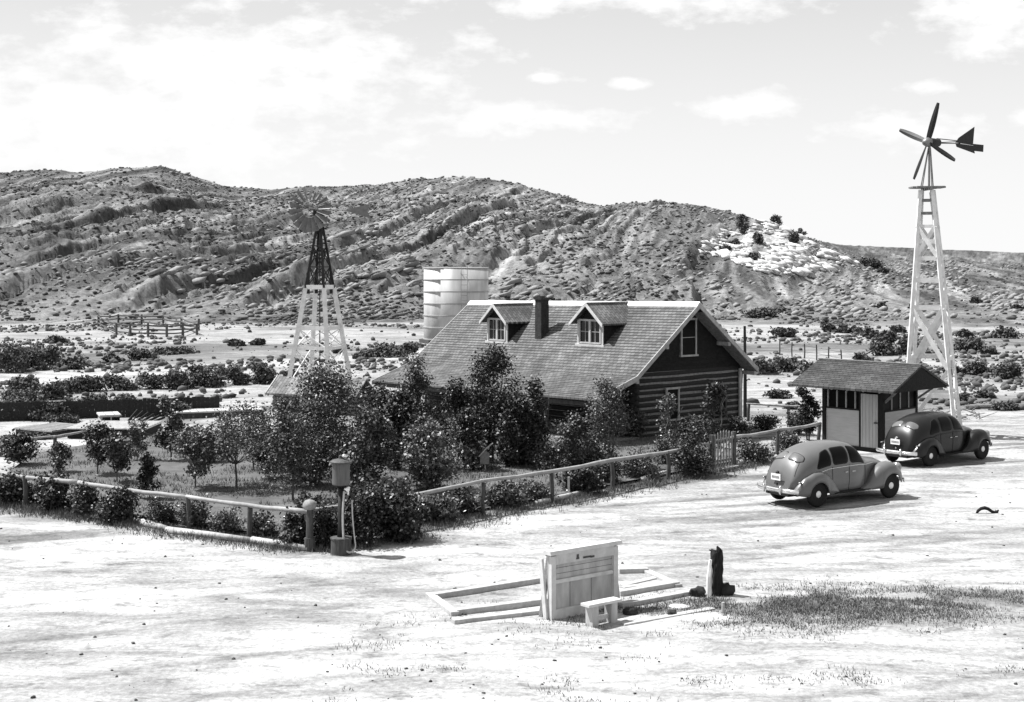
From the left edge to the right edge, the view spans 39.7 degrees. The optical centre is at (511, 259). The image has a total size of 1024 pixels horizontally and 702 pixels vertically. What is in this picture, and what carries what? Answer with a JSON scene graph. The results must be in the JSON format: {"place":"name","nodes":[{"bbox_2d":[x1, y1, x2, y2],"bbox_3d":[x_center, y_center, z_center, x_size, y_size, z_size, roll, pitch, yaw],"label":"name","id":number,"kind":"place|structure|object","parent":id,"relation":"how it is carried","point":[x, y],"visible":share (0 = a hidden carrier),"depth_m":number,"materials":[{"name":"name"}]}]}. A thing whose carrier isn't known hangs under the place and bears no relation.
{"place":"outdoors","nodes":[
{"label":"outdoors","id":0,"kind":"place"},
{"bbox_2d":[1,427,742,540],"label":"lawn","id":1,"kind":"structure","parent":0,"point":[174,465],"depth_m":43.60,"materials":[{"name":"plant"}]},
{"bbox_2d":[0,428,47,464],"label":"garden tree","id":2,"kind":"object","parent":1,"relation":"on","point":[13,449],"visible":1,"depth_m":46.21,"materials":[{"name":"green plant"}]},
{"bbox_2d":[46,440,76,471],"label":"garden tree","id":3,"kind":"object","parent":1,"relation":"on","point":[59,448],"visible":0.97,"depth_m":44.71,"materials":[{"name":"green plant"}]},
{"bbox_2d":[79,418,112,473],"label":"garden tree","id":4,"kind":"object","parent":1,"relation":"on","point":[95,451],"visible":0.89,"depth_m":44.17,"materials":[{"name":"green plant"}]},
{"bbox_2d":[100,427,135,481],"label":"garden tree","id":5,"kind":"object","parent":1,"relation":"on","point":[120,450],"visible":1,"depth_m":42.69,"materials":[{"name":"grey plant"}]},
{"bbox_2d":[125,418,150,457],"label":"garden tree","id":6,"kind":"object","parent":1,"relation":"on","point":[135,437],"visible":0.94,"depth_m":47.33,"materials":[{"name":"grey plant"}]},
{"bbox_2d":[135,451,163,498],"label":"garden tree","id":7,"kind":"object","parent":1,"relation":"on","point":[148,468],"visible":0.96,"depth_m":39.68,"materials":[{"name":"grey plant"}]},
{"bbox_2d":[151,394,186,459],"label":"garden tree","id":8,"kind":"object","parent":1,"relation":"on","point":[165,435],"visible":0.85,"depth_m":47.25,"materials":[{"name":"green plant"}]},
{"bbox_2d":[166,421,220,486],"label":"garden tree","id":9,"kind":"object","parent":1,"relation":"on","point":[198,466],"visible":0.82,"depth_m":41.35,"materials":[{"name":"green plant"}]},
{"bbox_2d":[180,397,282,487],"bbox_3d":[-8.098,5.426,41.633,2.558,2.771,3.510,0,0,15],"label":"orchard tree","id":10,"kind":"object","parent":1,"relation":"on","point":[232,447],"visible":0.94,"depth_m":41.49,"materials":[{"name":"grey plant"}]},
{"bbox_2d":[248,408,288,479],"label":"garden tree","id":11,"kind":"object","parent":1,"relation":"on","point":[259,457],"visible":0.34,"depth_m":43.30,"materials":[{"name":"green plant"}]},
{"bbox_2d":[262,404,321,499],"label":"orchard tree","id":12,"kind":"object","parent":1,"relation":"on","point":[291,450],"visible":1,"depth_m":39.35,"materials":[{"name":"grey plant"}]},
{"bbox_2d":[270,390,349,486],"bbox_3d":[-5.911,5.335,41.977,2.288,2.964,2.413,0,0,0],"label":"garden tree","id":13,"kind":"object","parent":1,"relation":"on","point":[322,440],"visible":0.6,"depth_m":41.77,"materials":[{"name":"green plant"}]},
{"bbox_2d":[281,354,382,479],"bbox_3d":[-5.533,4.797,43.387,3.364,4.035,2.820,0,0,44],"label":"garden tree","id":14,"kind":"object","parent":1,"relation":"on","point":[328,382],"visible":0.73,"depth_m":43.02,"materials":[{"name":"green plant"}]},
{"bbox_2d":[323,401,399,487],"bbox_3d":[-4.266,5.429,41.069,1.965,2.772,1.957,0,0,40],"label":"garden tree","id":15,"kind":"object","parent":1,"relation":"on","point":[373,420],"visible":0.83,"depth_m":40.90,"materials":[{"name":"grey plant"}]},
{"bbox_2d":[354,380,397,451],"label":"garden tree","id":16,"kind":"object","parent":1,"relation":"on","point":[380,398],"visible":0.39,"depth_m":47.02,"materials":[{"name":"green plant"}]},
{"bbox_2d":[381,386,422,470],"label":"garden tree","id":17,"kind":"object","parent":1,"relation":"on","point":[404,400],"visible":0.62,"depth_m":45.09,"materials":[{"name":"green plant"}]},
{"bbox_2d":[392,353,451,449],"bbox_3d":[-3.076,4.899,47.076,1.828,3.824,2.159,0,0,21],"label":"garden tree","id":18,"kind":"object","parent":1,"relation":"on","point":[418,382],"visible":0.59,"depth_m":47.00,"materials":[{"name":"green plant"}]},
{"bbox_2d":[393,412,466,490],"bbox_3d":[-2.402,5.634,41.235,2.174,2.365,2.287,0,0,0],"label":"garden tree","id":19,"kind":"object","parent":1,"relation":"on","point":[427,467],"visible":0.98,"depth_m":40.98,"materials":[{"name":"grey plant"}]},
{"bbox_2d":[434,376,477,460],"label":"garden tree","id":20,"kind":"object","parent":1,"relation":"on","point":[457,397],"visible":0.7,"depth_m":47.25,"materials":[{"name":"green plant"}]},
{"bbox_2d":[450,403,487,460],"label":"garden tree","id":21,"kind":"object","parent":1,"relation":"on","point":[467,421],"visible":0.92,"depth_m":45.18,"materials":[{"name":"grey plant"}]},
{"bbox_2d":[455,339,524,459],"bbox_3d":[-0.711,4.701,47.332,2.624,4.227,2.455,0,0,0],"label":"garden tree","id":22,"kind":"object","parent":1,"relation":"on","point":[486,372],"visible":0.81,"depth_m":47.33,"materials":[{"name":"grey plant"}]},
{"bbox_2d":[490,392,547,466],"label":"garden tree","id":23,"kind":"object","parent":1,"relation":"on","point":[515,428],"visible":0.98,"depth_m":45.88,"materials":[{"name":"grey plant"}]},
{"bbox_2d":[515,372,555,461],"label":"garden tree","id":24,"kind":"object","parent":1,"relation":"on","point":[535,385],"visible":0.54,"depth_m":46.56,"materials":[{"name":"grey plant"}]},
{"bbox_2d":[525,437,577,469],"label":"garden bush","id":25,"kind":"object","parent":1,"relation":"on","point":[543,453],"visible":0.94,"depth_m":45.53,"materials":[{"name":"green plant"}]},
{"bbox_2d":[551,410,594,466],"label":"garden tree","id":26,"kind":"object","parent":1,"relation":"on","point":[568,431],"visible":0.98,"depth_m":45.13,"materials":[{"name":"grey plant"}]},
{"bbox_2d":[575,371,636,467],"bbox_3d":[3.030,5.214,45.698,1.997,3.208,1.857,0,0,0],"label":"garden tree","id":27,"kind":"object","parent":1,"relation":"on","point":[611,393],"visible":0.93,"depth_m":45.53,"materials":[{"name":"grey plant"}]},
{"bbox_2d":[619,444,670,479],"bbox_3d":[3.984,6.298,43.941,1.615,1.106,1.497,0,0,-15],"label":"garden bush","id":28,"kind":"object","parent":1,"relation":"on","point":[633,469],"visible":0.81,"depth_m":43.75,"materials":[{"name":"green plant"}]},
{"bbox_2d":[654,392,683,459],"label":"garden tree","id":29,"kind":"object","parent":1,"relation":"on","point":[668,403],"visible":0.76,"depth_m":47.00,"materials":[{"name":"grey plant"}]},
{"bbox_2d":[0,322,1023,701],"bbox_3d":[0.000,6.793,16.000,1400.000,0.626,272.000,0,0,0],"label":"ground","id":30,"kind":"structure","parent":0,"point":[90,580],"depth_m":29.14,"materials":[{"name":"sand"}]},
{"bbox_2d":[0,339,35,372],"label":"desert shrub","id":31,"kind":"object","parent":30,"relation":"on","point":[10,356],"visible":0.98,"depth_m":84.69,"materials":[{"name":"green plant"}]},
{"bbox_2d":[0,464,35,505],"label":"garden bush","id":32,"kind":"object","parent":30,"relation":"on","point":[10,491],"visible":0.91,"depth_m":39.03,"materials":[{"name":"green plant"}]},
{"bbox_2d":[4,374,40,391],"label":"desert shrub","id":33,"kind":"object","parent":30,"relation":"on","point":[25,382],"visible":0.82,"depth_m":71.71,"materials":[{"name":"grey plant"}]},
{"bbox_2d":[15,343,49,370],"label":"desert shrub","id":34,"kind":"object","parent":30,"relation":"on","point":[35,356],"visible":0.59,"depth_m":87.18,"materials":[{"name":"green plant"}]},
{"bbox_2d":[14,422,73,435],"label":"root cellar roof","id":35,"kind":"structure","parent":30,"relation":"on","point":[55,428],"depth_m":54.96,"materials":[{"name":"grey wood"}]},
{"bbox_2d":[26,400,70,421],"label":"desert shrub","id":36,"kind":"object","parent":30,"relation":"on","point":[43,417],"visible":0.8,"depth_m":59.98,"materials":[{"name":"grey plant"}]},
{"bbox_2d":[30,466,73,513],"bbox_3d":[-12.380,6.234,38.419,1.253,1.230,1.241,0,0,-39],"label":"garden bush","id":37,"kind":"object","parent":30,"relation":"on","point":[51,497],"visible":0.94,"depth_m":38.25,"materials":[{"name":"grey plant"}]},
{"bbox_2d":[36,378,72,399],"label":"desert shrub","id":38,"kind":"object","parent":30,"relation":"on","point":[52,390],"visible":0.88,"depth_m":68.52,"materials":[{"name":"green plant"}]},
{"bbox_2d":[68,474,102,516],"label":"garden bush","id":39,"kind":"object","parent":30,"relation":"on","point":[84,501],"visible":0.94,"depth_m":37.46,"materials":[{"name":"grey plant"}]},
{"bbox_2d":[63,374,114,391],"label":"desert shrub","id":40,"kind":"object","parent":30,"relation":"on","point":[89,382],"visible":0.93,"depth_m":72.97,"materials":[{"name":"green plant"}]},
{"bbox_2d":[0,395,219,420],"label":"board fence","id":41,"kind":"object","parent":30,"relation":"on","point":[123,407],"visible":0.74,"depth_m":60.96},
{"bbox_2d":[66,421,162,437],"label":"plank platform","id":42,"kind":"structure","parent":30,"relation":"on","point":[118,426],"depth_m":54.48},
{"bbox_2d":[87,478,145,525],"bbox_3d":[-10.267,6.254,36.636,1.594,1.190,1.344,0,0,0],"label":"garden bush","id":43,"kind":"object","parent":30,"relation":"on","point":[114,508],"visible":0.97,"depth_m":36.43,"materials":[{"name":"grey plant"}]},
{"bbox_2d":[99,372,138,390],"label":"desert shrub","id":44,"kind":"object","parent":30,"relation":"on","point":[121,384],"visible":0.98,"depth_m":73.47,"materials":[{"name":"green plant"}]},
{"bbox_2d":[97,314,199,336],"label":"corral","id":45,"kind":"object","parent":30,"relation":"on","point":[166,326],"visible":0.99,"depth_m":128.28,"materials":[{"name":"grey wood"}]},
{"bbox_2d":[133,370,166,389],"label":"desert shrub","id":46,"kind":"object","parent":30,"relation":"on","point":[147,379],"visible":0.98,"depth_m":74.44,"materials":[{"name":"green plant"}]},
{"bbox_2d":[0,472,314,536],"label":"pole fence","id":47,"kind":"object","parent":30,"relation":"on","point":[188,498],"visible":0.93,"depth_m":35.65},
{"bbox_2d":[139,496,178,526],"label":"garden bush","id":48,"kind":"object","parent":30,"relation":"on","point":[165,511],"visible":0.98,"depth_m":36.12,"materials":[{"name":"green plant"}]},
{"bbox_2d":[157,369,195,389],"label":"desert shrub","id":49,"kind":"object","parent":30,"relation":"on","point":[174,380],"visible":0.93,"depth_m":74.29,"materials":[{"name":"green plant"}]},
{"bbox_2d":[173,493,214,528],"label":"garden bush","id":50,"kind":"object","parent":30,"relation":"on","point":[198,515],"visible":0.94,"depth_m":35.66,"materials":[{"name":"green plant"}]},
{"bbox_2d":[165,526,250,542],"bbox_3d":[-7.439,6.741,34.691,2.713,0.188,0.175,0,0,30],"label":"edging log","id":51,"kind":"object","parent":30,"relation":"on","point":[199,532],"visible":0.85,"depth_m":34.62,"materials":[{"name":"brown wood"}]},
{"bbox_2d":[188,366,229,387],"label":"desert shrub","id":52,"kind":"object","parent":30,"relation":"on","point":[204,378],"visible":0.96,"depth_m":75.18,"materials":[{"name":"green plant"}]},
{"bbox_2d":[176,406,263,418],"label":"plank platform","id":53,"kind":"structure","parent":30,"relation":"on","point":[196,413],"depth_m":61.12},
{"bbox_2d":[206,505,246,534],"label":"garden bush","id":54,"kind":"object","parent":30,"relation":"on","point":[224,521],"visible":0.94,"depth_m":35.04,"materials":[{"name":"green plant"}]},
{"bbox_2d":[222,363,253,385],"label":"desert shrub","id":55,"kind":"object","parent":30,"relation":"on","point":[236,376],"visible":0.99,"depth_m":76.28,"materials":[{"name":"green plant"}]},
{"bbox_2d":[246,359,279,383],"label":"desert shrub","id":56,"kind":"object","parent":30,"relation":"on","point":[262,371],"visible":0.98,"depth_m":76.71,"materials":[{"name":"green plant"}]},
{"bbox_2d":[244,509,285,537],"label":"garden bush","id":57,"kind":"object","parent":30,"relation":"on","point":[262,523],"visible":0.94,"depth_m":34.55,"materials":[{"name":"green plant"}]},
{"bbox_2d":[273,506,315,546],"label":"garden bush","id":58,"kind":"object","parent":30,"relation":"on","point":[295,524],"visible":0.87,"depth_m":33.49,"materials":[{"name":"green plant"}]},
{"bbox_2d":[303,499,316,551],"bbox_3d":[-4.730,6.265,33.141,0.330,1.320,0.330,0,0,0],"label":"corner post","id":59,"kind":"object","parent":30,"relation":"on","point":[309,505],"visible":0.94,"depth_m":33.06,"materials":[{"name":"wood"}]},
{"bbox_2d":[265,375,374,414],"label":"log shed","id":60,"kind":"structure","parent":30,"relation":"on","point":[277,387],"depth_m":63.03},
{"bbox_2d":[311,492,336,546],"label":"garden bush","id":61,"kind":"object","parent":30,"relation":"on","point":[320,517],"visible":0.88,"depth_m":33.43,"materials":[{"name":"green plant"}]},
{"bbox_2d":[287,186,370,377],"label":"farm windmill","id":62,"kind":"object","parent":30,"relation":"on","point":[317,228],"visible":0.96,"depth_m":73.75,"materials":[{"name":"metal"}]},
{"bbox_2d":[330,454,355,555],"bbox_3d":[-3.925,5.649,32.731,0.558,2.340,0.522,0,0,-19],"label":"fuel pump","id":63,"kind":"object","parent":30,"relation":"on","point":[340,543],"visible":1,"depth_m":32.57,"materials":[{"name":"metal"}]},
{"bbox_2d":[318,472,395,550],"bbox_3d":[-3.802,5.990,33.963,2.049,1.720,2.044,0,0,0],"label":"garden bush","id":64,"kind":"object","parent":30,"relation":"on","point":[365,498],"visible":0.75,"depth_m":33.70,"materials":[{"name":"grey plant"}]},
{"bbox_2d":[360,341,414,357],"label":"desert shrub","id":65,"kind":"object","parent":30,"relation":"on","point":[381,350],"visible":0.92,"depth_m":100.13,"materials":[{"name":"grey plant"}]},
{"bbox_2d":[0,455,776,555],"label":"fence","id":66,"kind":"object","parent":30,"relation":"on","point":[62,513],"visible":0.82,"depth_m":37.30,"materials":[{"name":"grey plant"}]},
{"bbox_2d":[364,462,430,543],"bbox_3d":[-2.909,5.865,34.565,1.809,1.972,1.938,0,0,0],"label":"garden bush","id":67,"kind":"object","parent":30,"relation":"on","point":[403,516],"visible":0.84,"depth_m":34.15,"materials":[{"name":"grey plant"}]},
{"bbox_2d":[413,490,462,523],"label":"garden bush","id":68,"kind":"object","parent":30,"relation":"on","point":[437,508],"visible":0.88,"depth_m":36.43,"materials":[{"name":"grey plant"}]},
{"bbox_2d":[419,266,488,343],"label":"water tank","id":69,"kind":"object","parent":30,"relation":"on","point":[450,293],"visible":0.7,"depth_m":74.50,"materials":[{"name":"metal"}]},
{"bbox_2d":[447,482,487,516],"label":"garden bush","id":70,"kind":"object","parent":30,"relation":"on","point":[465,501],"visible":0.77,"depth_m":37.42,"materials":[{"name":"grey plant"}]},
{"bbox_2d":[449,438,503,472],"bbox_3d":[-1.164,6.262,45.363,1.935,1.179,1.984,0,0,0],"label":"garden bush","id":71,"kind":"object","parent":30,"relation":"on","point":[465,451],"visible":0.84,"depth_m":45.06,"materials":[{"name":"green plant"}]},
{"bbox_2d":[431,576,539,597],"bbox_3d":[-0.392,6.748,29.196,2.794,0.164,0.170,0,0,-32],"label":"timber","id":72,"kind":"object","parent":30,"relation":"on","point":[487,587],"visible":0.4,"depth_m":29.07,"materials":[{"name":"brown wood"}]},
{"bbox_2d":[451,608,539,624],"bbox_3d":[-0.172,6.778,26.938,2.066,0.122,0.170,0,0,-25],"label":"timber","id":73,"kind":"object","parent":30,"relation":"on","point":[484,617],"visible":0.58,"depth_m":26.80,"materials":[{"name":"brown wood"}]},
{"bbox_2d":[454,597,547,614],"bbox_3d":[-0.151,6.766,27.671,2.151,0.153,0.170,0,0,-30],"label":"timber","id":74,"kind":"object","parent":30,"relation":"on","point":[508,605],"visible":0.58,"depth_m":27.55,"materials":[{"name":"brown wood"}]},
{"bbox_2d":[478,473,538,509],"bbox_3d":[-0.274,6.358,38.758,1.646,0.983,1.364,0,0,-28],"label":"garden bush","id":75,"kind":"object","parent":30,"relation":"on","point":[504,494],"visible":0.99,"depth_m":38.49,"materials":[{"name":"grey plant"}]},
{"bbox_2d":[306,441,711,515],"bbox_3d":[0.836,6.372,39.375,0.179,1.114,16.701,0,0,42],"label":"pole fence","id":76,"kind":"object","parent":30,"relation":"on","point":[611,461],"visible":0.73,"depth_m":39.63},
{"bbox_2d":[0,468,1022,701],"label":"pebbles","id":77,"kind":"object","parent":30,"relation":"on","point":[430,680],"visible":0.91,"depth_m":25.52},
{"bbox_2d":[0,317,1023,410],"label":"flatland scrub","id":78,"kind":"object","parent":30,"relation":"on","point":[153,364],"visible":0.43,"depth_m":96.27,"materials":[{"name":"grey plant"}]},
{"bbox_2d":[520,477,558,501],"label":"garden bush","id":79,"kind":"object","parent":30,"relation":"on","point":[535,492],"visible":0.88,"depth_m":39.64,"materials":[{"name":"grey plant"}]},
{"bbox_2d":[371,296,780,442],"bbox_3d":[2.337,4.185,59.908,10.033,5.330,14.779,0,0,-39],"label":"log cabin","id":80,"kind":"object","parent":30,"relation":"on","point":[647,352],"visible":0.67,"depth_m":56.03,"materials":[{"name":"wood"}]},
{"bbox_2d":[679,318,698,356],"bbox_3d":[6.855,3.011,54.964,0.966,1.488,0.120,0,0,-39],"label":"window","id":81,"kind":"structure","parent":80,"relation":"in","point":[688,335],"depth_m":55.01,"materials":[{"name":"white glass"}]},
{"bbox_2d":[538,539,622,619],"bbox_3d":[1.331,6.169,27.379,1.822,1.326,0.400,0,0,-38],"label":"notice board","id":82,"kind":"object","parent":30,"relation":"on","point":[578,575],"visible":0.94,"depth_m":27.20,"materials":[{"name":"white paint"}]},
{"bbox_2d":[555,466,609,493],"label":"garden bush","id":83,"kind":"object","parent":30,"relation":"on","point":[585,479],"visible":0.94,"depth_m":40.96,"materials":[{"name":"grey plant"}]},
{"bbox_2d":[581,597,621,626],"bbox_3d":[1.673,6.619,26.544,0.820,0.460,0.240,0,0,-38],"label":"plank bench","id":84,"kind":"object","parent":30,"relation":"on","point":[594,617],"visible":1,"depth_m":26.50,"materials":[{"name":"white paint"}]},
{"bbox_2d":[610,404,652,437],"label":"garden bush","id":85,"kind":"object","parent":30,"relation":"on","point":[639,431],"visible":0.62,"depth_m":53.03,"materials":[{"name":"black plant"}]},
{"bbox_2d":[619,580,679,595],"bbox_3d":[2.795,6.753,29.079,1.535,0.136,0.170,0,0,-33],"label":"timber","id":86,"kind":"object","parent":30,"relation":"on","point":[645,588],"visible":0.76,"depth_m":29.00,"materials":[{"name":"white wood"}]},
{"bbox_2d":[618,589,690,607],"bbox_3d":[2.928,6.760,28.278,1.938,0.130,0.170,0,0,-33],"label":"timber","id":87,"kind":"object","parent":30,"relation":"on","point":[649,599],"visible":0.74,"depth_m":28.14,"materials":[{"name":"white wood"}]},
{"bbox_2d":[312,574,1023,701],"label":"weeds","id":88,"kind":"object","parent":30,"relation":"on","point":[780,602],"visible":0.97,"depth_m":27.41,"materials":[{"name":"grey plant"}]},
{"bbox_2d":[664,410,721,478],"bbox_3d":[5.654,5.803,44.517,1.733,2.096,2.318,0,0,0],"label":"garden bush","id":89,"kind":"object","parent":30,"relation":"on","point":[692,459],"visible":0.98,"depth_m":44.29,"materials":[{"name":"grey plant"}]},
{"bbox_2d":[699,379,730,446],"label":"garden tree","id":90,"kind":"object","parent":30,"relation":"on","point":[713,388],"visible":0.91,"depth_m":50.51,"materials":[{"name":"grey plant"}]},
{"bbox_2d":[706,546,723,596],"bbox_3d":[4.128,6.316,28.655,0.437,1.062,0.415,0,0,0],"label":"stump","id":91,"kind":"object","parent":30,"relation":"on","point":[714,580],"visible":0.94,"depth_m":28.55,"materials":[{"name":"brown wood"}]},
{"bbox_2d":[730,437,775,463],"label":"garden bush","id":92,"kind":"object","parent":30,"relation":"on","point":[754,452],"visible":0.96,"depth_m":47.29,"materials":[{"name":"grey plant"}]},
{"bbox_2d":[747,409,781,430],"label":"garden bush","id":93,"kind":"object","parent":30,"relation":"on","point":[765,423],"visible":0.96,"depth_m":55.97,"materials":[{"name":"grey plant"}]},
{"bbox_2d":[733,422,821,454],"bbox_3d":[9.089,6.344,48.473,0.176,1.188,5.649,0,0,43],"label":"pole fence","id":94,"kind":"object","parent":30,"relation":"on","point":[818,424],"visible":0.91,"depth_m":48.41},
{"bbox_2d":[709,430,739,470],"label":"picket gate","id":95,"kind":"structure","parent":94,"relation":"attached to","point":[713,440],"depth_m":45.94,"materials":[{"name":"grey wood"}]},
{"bbox_2d":[792,387,821,440],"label":"garden tree","id":96,"kind":"object","parent":30,"relation":"on","point":[804,410],"visible":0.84,"depth_m":53.15,"materials":[{"name":"grey plant"}]},
{"bbox_2d":[757,440,904,506],"bbox_3d":[9.064,5.946,40.181,4.649,1.671,1.780,0,0,-33],"label":"parked car","id":97,"kind":"object","parent":30,"relation":"on","point":[814,472],"visible":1,"depth_m":39.28,"materials":[{"name":"grey paint"}]},
{"bbox_2d":[876,411,992,466],"bbox_3d":[14.307,5.958,47.915,4.649,1.671,1.780,0,0,-37],"label":"parked car","id":98,"kind":"object","parent":30,"relation":"on","point":[927,437],"visible":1,"depth_m":46.94,"materials":[{"name":"black paint"}]},
{"bbox_2d":[899,102,983,424],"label":"wind generator tower","id":99,"kind":"structure","parent":30,"relation":"on","point":[931,239],"depth_m":54.73,"materials":[{"name":"grey wood"}]},
{"bbox_2d":[989,359,1023,378],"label":"desert shrub","id":100,"kind":"object","parent":30,"relation":"on","point":[1010,370],"visible":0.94,"depth_m":81.90,"materials":[{"name":"grey plant"}]},
{"bbox_2d":[0,166,1023,323],"bbox_3d":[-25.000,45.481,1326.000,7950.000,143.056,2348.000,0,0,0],"label":"hills","id":101,"kind":"structure","parent":0,"point":[60,208],"depth_m":233.09,"materials":[{"name":"soil"}]},
{"bbox_2d":[136,171,571,299],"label":"cliff ledges","id":102,"kind":"object","parent":101,"relation":"on","point":[415,263],"visible":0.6,"depth_m":198.58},
{"bbox_2d":[0,166,1023,320],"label":"hillside scrub","id":103,"kind":"object","parent":101,"relation":"on","point":[382,306],"visible":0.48,"depth_m":231.13,"materials":[{"name":"grey plant"}]},
{"bbox_2d":[0,165,1023,319],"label":"hillside rocks","id":104,"kind":"object","parent":101,"relation":"on","point":[859,311],"visible":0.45,"depth_m":201.99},
{"bbox_2d":[698,219,868,278],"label":"rock outcrop","id":105,"kind":"object","parent":101,"relation":"on","point":[777,260],"visible":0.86,"depth_m":240.82,"materials":[{"name":"white stone"}]},
{"bbox_2d":[0,0,1023,323],"label":"sky","id":106,"kind":"structure","parent":0,"point":[796,111],"materials":[{"name":"white"}]},
{"bbox_2d":[790,358,948,451],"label":"well house","id":107,"kind":"structure","parent":0,"point":[866,405],"depth_m":50.80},
{"bbox_2d":[861,393,877,447],"bbox_3d":[12.692,5.740,50.377,0.120,1.920,0.680,0,0,-44],"label":"door","id":108,"kind":"structure","parent":107,"relation":"in","point":[869,402],"depth_m":50.37,"materials":[{"name":"white wood"}]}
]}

